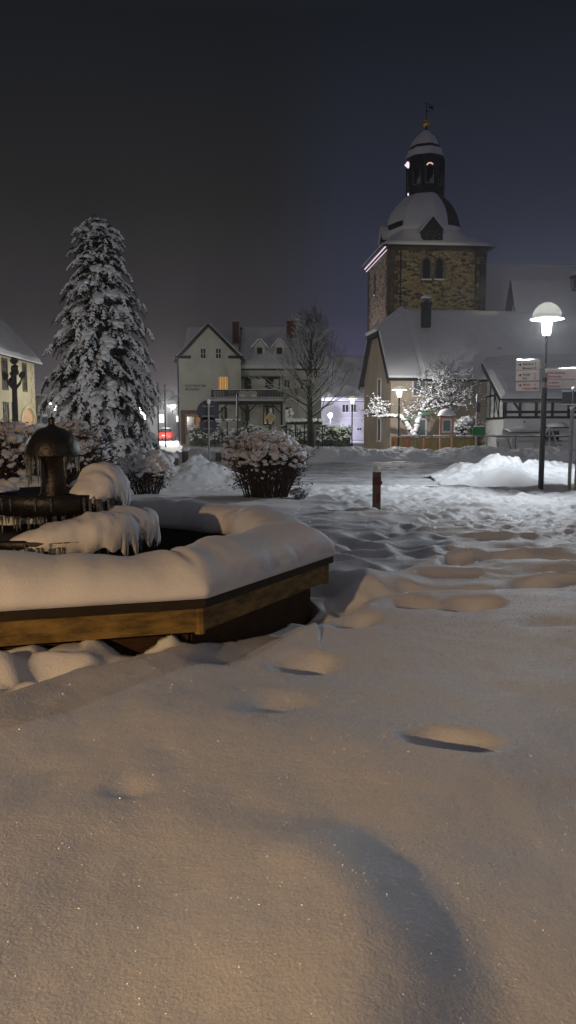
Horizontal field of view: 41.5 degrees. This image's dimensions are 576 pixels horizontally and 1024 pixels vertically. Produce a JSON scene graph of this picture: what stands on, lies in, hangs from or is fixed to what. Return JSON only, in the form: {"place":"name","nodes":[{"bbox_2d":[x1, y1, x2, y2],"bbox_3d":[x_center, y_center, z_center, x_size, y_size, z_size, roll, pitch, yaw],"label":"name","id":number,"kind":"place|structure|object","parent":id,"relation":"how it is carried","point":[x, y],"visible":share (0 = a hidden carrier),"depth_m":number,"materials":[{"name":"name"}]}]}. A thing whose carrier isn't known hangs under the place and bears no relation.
{"place":"outdoors","nodes":[
{"label":"outdoors","id":0,"kind":"place"},
{"bbox_2d":[0,436,575,1023],"bbox_3d":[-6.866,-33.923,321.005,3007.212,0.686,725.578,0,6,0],"label":"ground","id":1,"kind":"structure","parent":0,"point":[112,754],"depth_m":2.67,"materials":[{"name":"white snow"}]},
{"bbox_2d":[2,357,25,420],"bbox_3d":[-14.925,-5.782,41.600,1.245,5.364,0.480,-1,6,-13],"label":"pollarded tree","id":2,"kind":"object","parent":1,"relation":"on","point":[12,381],"visible":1,"depth_m":41.38,"materials":[{"name":"black plant"}]},
{"bbox_2d":[0,319,42,444],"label":"arched stone house","id":3,"kind":"structure","parent":1,"relation":"on","point":[13,344],"depth_m":56.25,"materials":[{"name":"beige paint"}]},
{"bbox_2d":[1,357,8,389],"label":"window","id":4,"kind":"structure","parent":3,"relation":"in","point":[4,362],"depth_m":53.14,"materials":[{"name":"glass"}]},
{"bbox_2d":[3,402,9,422],"bbox_3d":[-19.840,-6.836,53.444,0.080,1.815,1.070,0,6,0],"label":"window","id":5,"kind":"structure","parent":3,"relation":"in","point":[6,417],"depth_m":53.42,"materials":[{"name":"glass"}]},
{"bbox_2d":[22,363,27,391],"bbox_3d":[-19.840,-10.129,57.174,0.080,2.149,0.991,0,6,0],"label":"window","id":6,"kind":"structure","parent":3,"relation":"in","point":[24,365],"depth_m":57.27,"materials":[{"name":"glass"}]},
{"bbox_2d":[20,405,36,425],"bbox_3d":[-19.800,-6.523,58.023,0.140,3.234,3.389,0,6,0],"label":"doorway","id":7,"kind":"structure","parent":3,"relation":"in","point":[26,414],"depth_m":57.95,"materials":[{"name":"beige paint"}]},
{"bbox_2d":[0,475,68,487],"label":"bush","id":8,"kind":"object","parent":1,"relation":"on","point":[19,482],"visible":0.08,"depth_m":10.18,"materials":[{"name":"plant"}]},
{"bbox_2d":[0,417,70,479],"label":"bush","id":9,"kind":"object","parent":1,"relation":"on","point":[14,435],"visible":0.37,"depth_m":12.04,"materials":[{"name":"brown plant"}]},
{"bbox_2d":[36,414,48,426],"bbox_3d":[-14.086,-4.493,43.726,0.805,2.335,0.196,0,6,0],"label":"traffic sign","id":10,"kind":"object","parent":1,"relation":"on","point":[44,420],"visible":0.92,"depth_m":43.61,"materials":[{"name":"grey metal"}]},
{"bbox_2d":[28,414,121,484],"bbox_3d":[-3.853,-0.901,13.452,1.772,1.730,1.642,0,6,0],"label":"bush","id":11,"kind":"object","parent":1,"relation":"on","point":[92,443],"visible":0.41,"depth_m":13.19,"materials":[{"name":"white plant"}]},
{"bbox_2d":[34,394,145,427],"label":"beige building","id":12,"kind":"structure","parent":1,"relation":"on","point":[39,398],"depth_m":81.26,"materials":[{"name":"paint"}]},
{"bbox_2d":[37,214,162,464],"bbox_3d":[-8.004,-6.343,32.560,5.105,12.332,5.228,3,7,27],"label":"fir tree","id":13,"kind":"object","parent":1,"relation":"on","point":[116,397],"visible":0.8,"depth_m":31.44,"materials":[{"name":"white plant"}]},
{"bbox_2d":[16,448,225,461],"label":"snow bank","id":14,"kind":"structure","parent":1,"relation":"on","point":[202,452],"depth_m":37.33,"materials":[{"name":"white snow"}]},
{"bbox_2d":[114,447,176,494],"bbox_3d":[-3.101,-0.878,16.449,1.360,1.045,1.136,0,6,0],"label":"bush","id":15,"kind":"object","parent":1,"relation":"on","point":[143,465],"visible":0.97,"depth_m":16.20,"materials":[{"name":"white plant"}]},
{"bbox_2d":[157,383,158,443],"bbox_3d":[-10.180,-7.591,59.526,0.148,5.026,0.148,3,7,22],"label":"thin pole","id":16,"kind":"object","parent":1,"relation":"on","point":[158,414],"visible":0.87,"depth_m":59.48,"materials":[{"name":"black metal"}]},
{"bbox_2d":[146,391,176,436],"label":"distant house","id":17,"kind":"structure","parent":1,"relation":"on","point":[154,428],"depth_m":117.36,"materials":[{"name":"white paint"}]},
{"bbox_2d":[159,414,164,422],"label":"shop window","id":18,"kind":"structure","parent":17,"relation":"in","point":[161,416],"depth_m":117.11,"materials":[{"name":"white glass"}]},
{"bbox_2d":[164,384,165,446],"bbox_3d":[-9.630,-7.530,59.533,0.148,4.903,0.148,-3,7,-22],"label":"thin pole","id":19,"kind":"object","parent":1,"relation":"on","point":[165,412],"visible":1,"depth_m":59.45,"materials":[{"name":"black metal"}]},
{"bbox_2d":[157,427,175,439],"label":"parked car","id":20,"kind":"object","parent":1,"relation":"on","point":[168,433],"visible":0.9,"depth_m":93.71,"materials":[{"name":"red paint"}]},
{"bbox_2d":[0,498,334,655],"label":"fountain basin","id":21,"kind":"object","parent":1,"relation":"on","point":[206,572],"visible":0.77,"depth_m":4.77,"materials":[{"name":"brown wood"}]},
{"bbox_2d":[0,416,160,555],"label":"fountain","id":22,"kind":"object","parent":21,"relation":"in","point":[89,510],"visible":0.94,"depth_m":6.15,"materials":[{"name":"stone"}]},
{"bbox_2d":[169,404,175,441],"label":"street lamp","id":23,"kind":"object","parent":1,"relation":"on","point":[172,421],"visible":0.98,"depth_m":87.33,"materials":[{"name":"white metal"}]},
{"bbox_2d":[169,395,179,435],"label":"distant house","id":24,"kind":"structure","parent":1,"relation":"on","point":[173,398],"depth_m":148.86,"materials":[{"name":"grey paint"}]},
{"bbox_2d":[151,454,242,485],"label":"snow bank","id":25,"kind":"structure","parent":1,"relation":"on","point":[197,470],"depth_m":21.90,"materials":[{"name":"white snow"}]},
{"bbox_2d":[188,421,221,445],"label":"hedge","id":26,"kind":"object","parent":1,"relation":"on","point":[197,433],"visible":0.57,"depth_m":65.17,"materials":[{"name":"green plant"}]},
{"bbox_2d":[215,448,221,461],"bbox_3d":[-3.298,-2.658,36.002,0.339,0.770,0.338,0,6,0],"label":"bollard","id":27,"kind":"object","parent":1,"relation":"on","point":[217,454],"visible":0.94,"depth_m":35.87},
{"bbox_2d":[202,418,240,446],"bbox_3d":[-5.251,-6.227,59.681,3.078,2.281,0.231,0,6,0],"label":"garden fence","id":28,"kind":"object","parent":1,"relation":"on","point":[227,419],"visible":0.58,"depth_m":59.58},
{"bbox_2d":[236,393,238,438],"bbox_3d":[-2.989,-5.216,44.689,0.135,3.562,0.092,-3,7,-22],"label":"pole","id":29,"kind":"object","parent":1,"relation":"on","point":[237,412],"visible":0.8,"depth_m":44.57,"materials":[{"name":"black metal"}]},
{"bbox_2d":[174,320,324,444],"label":"pale house","id":30,"kind":"structure","parent":1,"relation":"on","point":[220,367],"depth_m":74.38,"materials":[{"name":"paint"}]},
{"bbox_2d":[186,416,194,434],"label":"shop door","id":31,"kind":"structure","parent":30,"relation":"in","point":[190,420],"depth_m":74.46,"materials":[{"name":"white glass"}]},
{"bbox_2d":[195,416,200,427],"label":"shop window","id":32,"kind":"structure","parent":30,"relation":"in","point":[197,419],"depth_m":74.44,"materials":[{"name":"orange glass"}]},
{"bbox_2d":[200,348,205,358],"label":"window","id":33,"kind":"structure","parent":30,"relation":"in","point":[202,350],"depth_m":73.72,"materials":[{"name":"white glass"}]},
{"bbox_2d":[215,348,221,358],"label":"window","id":34,"kind":"structure","parent":30,"relation":"in","point":[217,350],"depth_m":73.72,"materials":[{"name":"white glass"}]},
{"bbox_2d":[218,376,227,388],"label":"lit window","id":35,"kind":"structure","parent":30,"relation":"in","point":[222,380],"depth_m":74.04,"materials":[{"name":"glass"}]},
{"bbox_2d":[220,406,227,419],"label":"window","id":36,"kind":"structure","parent":30,"relation":"in","point":[224,413],"depth_m":74.39,"materials":[{"name":"black glass"}]},
{"bbox_2d":[244,406,249,421],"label":"window","id":37,"kind":"structure","parent":30,"relation":"in","point":[244,406],"depth_m":75.56,"materials":[{"name":"black glass"}]},
{"bbox_2d":[244,379,250,388],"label":"balcony door","id":38,"kind":"structure","parent":30,"relation":"in","point":[246,381],"depth_m":75.24,"materials":[{"name":"black glass"}]},
{"bbox_2d":[263,405,273,424],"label":"door","id":39,"kind":"structure","parent":30,"relation":"in","point":[266,408],"depth_m":75.56,"materials":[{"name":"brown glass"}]},
{"bbox_2d":[265,379,273,388],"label":"window","id":40,"kind":"structure","parent":30,"relation":"in","point":[268,381],"depth_m":75.23,"materials":[{"name":"black glass"}]},
{"bbox_2d":[284,379,289,388],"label":"window","id":41,"kind":"structure","parent":30,"relation":"in","point":[286,380],"depth_m":75.23,"materials":[{"name":"black glass"}]},
{"bbox_2d":[285,406,291,417],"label":"window","id":42,"kind":"structure","parent":30,"relation":"in","point":[286,407],"depth_m":72.53,"materials":[{"name":"grey glass"}]},
{"bbox_2d":[219,423,280,443],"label":"hedge","id":43,"kind":"object","parent":1,"relation":"on","point":[252,427],"visible":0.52,"depth_m":65.94,"materials":[{"name":"green plant"}]},
{"bbox_2d":[215,422,318,497],"bbox_3d":[-0.427,-1.071,15.758,2.132,1.584,1.789,0,6,0],"label":"bush","id":44,"kind":"object","parent":1,"relation":"on","point":[257,455],"visible":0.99,"depth_m":15.38,"materials":[{"name":"white plant"}]},
{"bbox_2d":[266,408,275,429],"bbox_3d":[-0.857,-3.867,37.764,0.516,2.600,0.137,1,6,10],"label":"priority road sign","id":45,"kind":"object","parent":1,"relation":"on","point":[270,417],"visible":0.5,"depth_m":37.67,"materials":[{"name":"yellow metal"}]},
{"bbox_2d":[0,505,575,1023],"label":"ice crystals","id":46,"kind":"object","parent":1,"relation":"on","point":[324,783],"visible":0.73,"depth_m":2.76,"materials":[{"name":"white snow"}]},
{"bbox_2d":[280,424,306,444],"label":"hedge","id":47,"kind":"object","parent":1,"relation":"on","point":[299,431],"visible":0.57,"depth_m":65.02,"materials":[{"name":"green plant"}]},
{"bbox_2d":[290,487,308,498],"bbox_3d":[0.238,-0.380,15.601,0.411,0.261,0.373,0,6,0],"label":"bush","id":48,"kind":"object","parent":1,"relation":"on","point":[300,491],"visible":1,"depth_m":15.53,"materials":[{"name":"grey plant"}]},
{"bbox_2d":[285,408,323,446],"bbox_3d":[1.343,-6.860,61.605,3.219,3.118,0.341,0,6,0],"label":"garden fence","id":49,"kind":"object","parent":1,"relation":"on","point":[290,420],"visible":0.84,"depth_m":61.52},
{"bbox_2d":[248,303,363,447],"bbox_3d":[1.941,-10.306,57.427,7.865,11.096,8.886,3,7,26],"label":"bare tree","id":50,"kind":"object","parent":1,"relation":"on","point":[309,386],"visible":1,"depth_m":56.81,"materials":[{"name":"brown plant"}]},
{"bbox_2d":[316,425,332,446],"bbox_3d":[3.175,-6.392,63.654,1.767,1.904,1.714,0,6,0],"label":"hedge","id":51,"kind":"object","parent":1,"relation":"on","point":[327,436],"visible":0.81,"depth_m":63.09,"materials":[{"name":"green plant"}]},
{"bbox_2d":[331,424,350,446],"bbox_3d":[4.407,-6.274,62.641,1.726,1.913,1.706,0,6,0],"label":"hedge","id":52,"kind":"object","parent":1,"relation":"on","point":[341,436],"visible":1,"depth_m":62.11,"materials":[{"name":"green plant"}]},
{"bbox_2d":[321,356,363,440],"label":"long house","id":53,"kind":"structure","parent":1,"relation":"on","point":[340,409],"depth_m":91.37,"materials":[{"name":"white paint"}]},
{"bbox_2d":[342,404,348,412],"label":"window","id":54,"kind":"structure","parent":53,"relation":"in","point":[345,407],"depth_m":91.14,"materials":[{"name":"white glass"}]},
{"bbox_2d":[351,404,356,412],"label":"window","id":55,"kind":"structure","parent":53,"relation":"in","point":[354,405],"depth_m":91.14,"materials":[{"name":"white glass"}]},
{"bbox_2d":[347,396,356,446],"bbox_3d":[5.027,-7.024,59.589,0.840,4.085,0.840,0,6,0],"label":"street lamp","id":56,"kind":"object","parent":1,"relation":"on","point":[352,397],"visible":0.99,"depth_m":59.54,"materials":[{"name":"black metal"}]},
{"bbox_2d":[372,466,381,509],"bbox_3d":[1.704,-0.326,14.472,0.162,1.104,0.141,-1,6,-12],"label":"marker post","id":57,"kind":"object","parent":1,"relation":"on","point":[376,489],"visible":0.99,"depth_m":14.40,"materials":[{"name":"brown wood"}]},
{"bbox_2d":[391,436,407,447],"bbox_3d":[6.214,-3.725,42.427,0.903,1.093,0.199,0,6,0],"label":"playground panel","id":58,"kind":"object","parent":1,"relation":"on","point":[394,441],"visible":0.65,"depth_m":42.38,"materials":[{"name":"brown wood"}]},
{"bbox_2d":[393,386,405,446],"bbox_3d":[6.179,-5.025,42.304,0.840,3.904,0.840,0,6,0],"label":"street lamp","id":59,"kind":"object","parent":1,"relation":"on","point":[399,388],"visible":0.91,"depth_m":42.18,"materials":[{"name":"black metal"}]},
{"bbox_2d":[225,445,575,462],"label":"snow bank","id":60,"kind":"structure","parent":1,"relation":"on","point":[471,453],"depth_m":36.59,"materials":[{"name":"white snow"}]},
{"bbox_2d":[408,437,422,448],"bbox_3d":[7.106,-3.723,42.430,0.858,1.089,0.205,0,6,0],"label":"playground panel","id":61,"kind":"object","parent":1,"relation":"on","point":[414,442],"visible":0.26,"depth_m":42.39,"materials":[{"name":"brown wood"}]},
{"bbox_2d":[359,354,490,437],"bbox_3d":[8.104,-6.337,45.159,7.714,5.892,4.580,0,6,0],"label":"apple tree","id":62,"kind":"object","parent":1,"relation":"on","point":[444,392],"visible":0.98,"depth_m":44.64,"materials":[{"name":"white plant"}]},
{"bbox_2d":[403,409,436,421],"bbox_3d":[7.770,-5.698,44.695,1.980,0.785,0.040,0,6,0],"label":"support strap","id":63,"kind":"object","parent":62,"relation":"attached to","point":[420,415],"visible":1,"depth_m":44.69,"materials":[{"name":"green fabric"}]},
{"bbox_2d":[423,437,450,450],"bbox_3d":[8.356,-3.726,42.429,1.572,1.094,0.203,0,6,0],"label":"playground panel","id":64,"kind":"object","parent":1,"relation":"on","point":[431,443],"visible":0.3,"depth_m":42.40,"materials":[{"name":"brown wood"}]},
{"bbox_2d":[438,409,455,448],"bbox_3d":[8.722,-4.346,41.781,0.992,2.670,0.642,0,6,0],"label":"notice case","id":65,"kind":"object","parent":1,"relation":"on","point":[446,424],"visible":0.97,"depth_m":41.68,"materials":[{"name":"red wood"}]},
{"bbox_2d":[453,437,477,447],"bbox_3d":[9.839,-3.722,42.429,1.461,1.088,0.202,0,6,0],"label":"fence","id":66,"kind":"object","parent":1,"relation":"on","point":[459,442],"visible":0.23,"depth_m":42.40,"materials":[{"name":"brown wood"}]},
{"bbox_2d":[358,295,575,448],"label":"beige house","id":67,"kind":"structure","parent":1,"relation":"on","point":[403,345],"depth_m":48.11,"materials":[{"name":"paint"}]},
{"bbox_2d":[375,418,380,441],"bbox_3d":[5.894,-5.357,49.363,0.160,1.585,0.940,-1,6,-8],"label":"window","id":68,"kind":"structure","parent":67,"relation":"in","point":[378,419],"depth_m":49.33,"materials":[{"name":"grey glass"}]},
{"bbox_2d":[377,378,380,406],"bbox_3d":[5.913,-7.755,49.220,0.080,1.835,0.940,-1,6,-8],"label":"window","id":69,"kind":"structure","parent":67,"relation":"in","point":[378,379],"depth_m":49.17,"materials":[{"name":"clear glass"}]},
{"bbox_2d":[412,381,425,396],"bbox_3d":[8.064,-7.655,46.631,0.905,1.143,0.160,-1,6,-8],"label":"window","id":70,"kind":"structure","parent":67,"relation":"in","point":[414,383],"depth_m":46.65,"materials":[{"name":"grey glass"}]},
{"bbox_2d":[414,418,426,439],"bbox_3d":[8.196,-5.117,46.927,0.825,1.372,0.160,-1,6,-8],"label":"window","id":71,"kind":"structure","parent":67,"relation":"in","point":[422,429],"depth_m":46.96,"materials":[{"name":"grey glass"}]},
{"bbox_2d":[361,102,575,331],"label":"church","id":72,"kind":"structure","parent":1,"relation":"on","point":[426,245],"depth_m":62.33,"materials":[{"name":"stone"}]},
{"bbox_2d":[373,275,375,295],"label":"slit window","id":73,"kind":"structure","parent":72,"relation":"in","point":[374,275],"depth_m":66.62,"materials":[{"name":"glass"}]},
{"bbox_2d":[420,256,431,279],"bbox_3d":[11.200,-19.738,61.390,0.960,1.919,0.220,-1,6,-5],"label":"lancet window","id":74,"kind":"structure","parent":72,"relation":"in","point":[426,263],"depth_m":61.43,"materials":[{"name":"glass"}]},
{"bbox_2d":[433,256,444,279],"bbox_3d":[12.253,-19.767,61.481,0.960,1.922,0.220,-1,6,-5],"label":"lancet window","id":75,"kind":"structure","parent":72,"relation":"in","point":[439,263],"depth_m":61.52,"materials":[{"name":"glass"}]},
{"bbox_2d":[454,411,489,445],"bbox_3d":[10.226,-4.537,43.092,2.416,2.635,1.819,0,6,0],"label":"bush","id":76,"kind":"object","parent":1,"relation":"on","point":[460,428],"visible":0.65,"depth_m":42.78,"materials":[{"name":"white plant"}]},
{"bbox_2d":[472,394,484,445],"bbox_3d":[10.209,-4.650,40.685,0.660,3.315,0.220,0,6,0],"label":"green board","id":77,"kind":"object","parent":1,"relation":"on","point":[477,430],"visible":0.89,"depth_m":40.62,"materials":[{"name":"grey metal"}]},
{"bbox_2d":[400,435,568,448],"bbox_3d":[10.781,-3.642,41.451,9.285,1.143,0.099,0,6,0],"label":"handrail","id":78,"kind":"object","parent":1,"relation":"on","point":[452,436],"visible":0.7,"depth_m":41.37,"materials":[{"name":"brown wood"}]},
{"bbox_2d":[423,453,574,486],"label":"snow bank","id":79,"kind":"structure","parent":1,"relation":"on","point":[495,470],"depth_m":22.04,"materials":[{"name":"white snow"}]},
{"bbox_2d":[495,435,510,448],"bbox_3d":[11.802,-3.772,41.626,0.937,0.894,0.483,0,6,0],"label":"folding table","id":80,"kind":"object","parent":1,"relation":"on","point":[502,442],"visible":0.97,"depth_m":41.55,"materials":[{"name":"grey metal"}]},
{"bbox_2d":[502,424,539,447],"bbox_3d":[13.069,-4.246,42.400,1.764,1.348,1.580,0,6,0],"label":"table","id":81,"kind":"object","parent":1,"relation":"on","point":[525,427],"visible":0.95,"depth_m":41.87,"materials":[{"name":"black metal"}]},
{"bbox_2d":[481,346,575,449],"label":"half timbered house","id":82,"kind":"structure","parent":1,"relation":"on","point":[508,405],"depth_m":43.82,"materials":[{"name":"white paint"}]},
{"bbox_2d":[505,274,575,312],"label":"steep roofed house","id":83,"kind":"structure","parent":1,"relation":"on","point":[528,295],"depth_m":59.95,"materials":[{"name":"beige paint"}]},
{"bbox_2d":[516,302,575,489],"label":"street lamp","id":84,"kind":"object","parent":1,"relation":"on","point":[527,369],"visible":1,"depth_m":19.36,"materials":[{"name":"black metal"}]},
{"bbox_2d":[538,422,568,446],"bbox_3d":[14.500,-4.213,42.102,1.777,1.571,1.748,0,6,0],"label":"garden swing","id":85,"kind":"object","parent":1,"relation":"on","point":[549,426],"visible":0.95,"depth_m":41.52,"materials":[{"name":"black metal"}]},
{"bbox_2d":[562,387,575,489],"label":"parking sign","id":86,"kind":"object","parent":1,"relation":"on","point":[568,397],"visible":0.95,"depth_m":19.21,"materials":[{"name":"grey metal"}]},
{"bbox_2d":[574,453,575,490],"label":"wooden stake","id":87,"kind":"object","parent":1,"relation":"on","point":[575,475],"visible":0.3,"depth_m":18.76,"materials":[{"name":"brown wood"}]},
{"bbox_2d":[0,0,575,394],"label":"sky","id":88,"kind":"structure","parent":0,"point":[246,157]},
{"bbox_2d":[23,461,574,484],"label":"road","id":89,"kind":"structure","parent":0,"point":[356,473],"depth_m":26.32,"materials":[{"name":"white snow"}]},
{"bbox_2d":[171,453,178,465],"bbox_3d":[-4.117,-1.745,27.643,0.294,0.843,0.291,0,6,0],"label":"bollard","id":90,"kind":"object","parent":89,"relation":"on","point":[175,457],"visible":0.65,"depth_m":27.52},
{"bbox_2d":[181,446,187,462],"bbox_3d":[-4.649,-2.507,34.255,0.319,0.906,0.302,0,6,0],"label":"bollard","id":91,"kind":"object","parent":89,"relation":"on","point":[184,450],"visible":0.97,"depth_m":34.14,"materials":[{"name":"brown wood"}]},
{"bbox_2d":[197,399,218,461],"bbox_3d":[-2.672,-2.488,25.380,0.726,2.576,0.126,0,6,0],"label":"road sign","id":92,"kind":"object","parent":89,"relation":"on","point":[207,411],"visible":0.98,"depth_m":25.33,"materials":[{"name":"grey metal"}]}
]}

